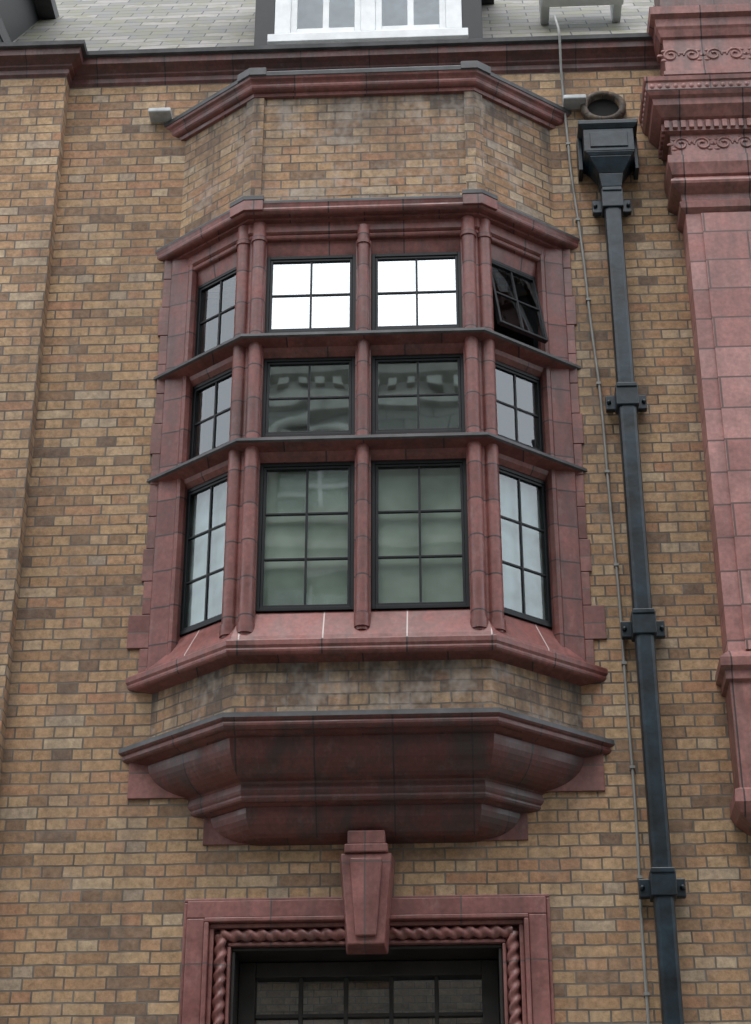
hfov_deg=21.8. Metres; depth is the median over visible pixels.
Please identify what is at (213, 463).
oriel transoms
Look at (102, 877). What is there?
brick wall
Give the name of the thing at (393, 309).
oriel window panes
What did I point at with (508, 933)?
rope moulding
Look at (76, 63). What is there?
cornice
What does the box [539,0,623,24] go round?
rooflight
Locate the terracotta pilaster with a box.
[639,0,750,835]
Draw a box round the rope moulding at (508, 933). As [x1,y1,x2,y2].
[211,925,522,1023]
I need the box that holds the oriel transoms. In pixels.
[146,327,587,489]
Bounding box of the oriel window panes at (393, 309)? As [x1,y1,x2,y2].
[271,258,456,328]
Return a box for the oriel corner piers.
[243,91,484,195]
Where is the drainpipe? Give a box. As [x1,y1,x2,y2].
[576,119,685,1023]
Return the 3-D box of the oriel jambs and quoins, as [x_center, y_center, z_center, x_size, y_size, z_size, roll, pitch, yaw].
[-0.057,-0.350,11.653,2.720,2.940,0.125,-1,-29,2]
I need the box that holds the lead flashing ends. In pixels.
[148,94,585,122]
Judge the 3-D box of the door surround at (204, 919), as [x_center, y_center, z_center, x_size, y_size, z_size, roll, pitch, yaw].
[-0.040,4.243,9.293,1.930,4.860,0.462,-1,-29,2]
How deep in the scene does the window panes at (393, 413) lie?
14.27 m
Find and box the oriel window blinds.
[187,468,544,626]
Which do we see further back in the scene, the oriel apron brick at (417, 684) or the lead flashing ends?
the lead flashing ends
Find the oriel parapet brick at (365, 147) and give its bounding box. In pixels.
[180,93,554,236]
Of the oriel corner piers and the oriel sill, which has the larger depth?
the oriel corner piers
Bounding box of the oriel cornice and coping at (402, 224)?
[155,61,579,285]
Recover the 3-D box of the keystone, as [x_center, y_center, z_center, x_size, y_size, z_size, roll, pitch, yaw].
[-0.046,1.992,10.257,0.297,0.630,0.175,-1,-29,2]
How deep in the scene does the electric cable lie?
11.26 m
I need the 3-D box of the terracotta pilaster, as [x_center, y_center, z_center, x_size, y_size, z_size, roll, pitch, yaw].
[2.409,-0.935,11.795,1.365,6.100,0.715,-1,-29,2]
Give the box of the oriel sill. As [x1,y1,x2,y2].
[125,609,607,693]
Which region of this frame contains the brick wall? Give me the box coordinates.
[0,69,750,1023]
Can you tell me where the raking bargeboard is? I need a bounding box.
[0,17,10,41]
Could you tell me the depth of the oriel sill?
10.65 m
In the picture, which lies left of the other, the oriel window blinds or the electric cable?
the oriel window blinds
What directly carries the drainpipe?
attached to the brick wall
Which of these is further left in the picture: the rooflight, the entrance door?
the entrance door
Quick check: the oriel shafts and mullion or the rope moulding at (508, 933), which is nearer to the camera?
the rope moulding at (508, 933)
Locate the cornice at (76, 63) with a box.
[0,33,659,87]
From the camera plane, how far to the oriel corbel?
10.38 m
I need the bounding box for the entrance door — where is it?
[237,960,499,1023]
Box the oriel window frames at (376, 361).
[179,252,552,636]
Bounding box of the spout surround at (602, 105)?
[580,91,625,119]
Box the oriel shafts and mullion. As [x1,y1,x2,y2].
[219,215,506,638]
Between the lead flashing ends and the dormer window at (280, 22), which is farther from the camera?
the dormer window at (280, 22)
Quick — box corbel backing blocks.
[127,754,604,845]
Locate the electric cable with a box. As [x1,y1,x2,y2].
[553,15,649,1023]
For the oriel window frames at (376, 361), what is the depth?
11.42 m
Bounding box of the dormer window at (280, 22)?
[254,0,493,45]
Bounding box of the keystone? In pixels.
[340,830,394,954]
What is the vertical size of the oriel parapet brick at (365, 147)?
0.960 m
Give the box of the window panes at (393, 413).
[201,297,536,453]
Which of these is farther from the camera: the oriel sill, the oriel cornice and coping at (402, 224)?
the oriel cornice and coping at (402, 224)
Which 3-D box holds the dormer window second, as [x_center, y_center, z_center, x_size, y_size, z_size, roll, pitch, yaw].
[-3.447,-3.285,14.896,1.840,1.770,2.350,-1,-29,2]
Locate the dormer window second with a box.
[0,0,58,41]
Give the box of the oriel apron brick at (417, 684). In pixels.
[149,659,582,737]
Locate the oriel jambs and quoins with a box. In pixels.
[127,246,606,672]
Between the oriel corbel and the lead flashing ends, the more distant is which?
the lead flashing ends
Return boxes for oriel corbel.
[118,707,614,845]
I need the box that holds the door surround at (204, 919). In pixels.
[179,894,554,1023]
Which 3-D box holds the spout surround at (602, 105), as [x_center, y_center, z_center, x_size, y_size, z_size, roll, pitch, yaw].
[1.499,-2.662,12.844,0.300,0.255,0.055,-1,-29,2]
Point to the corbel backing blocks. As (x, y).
(589, 777)

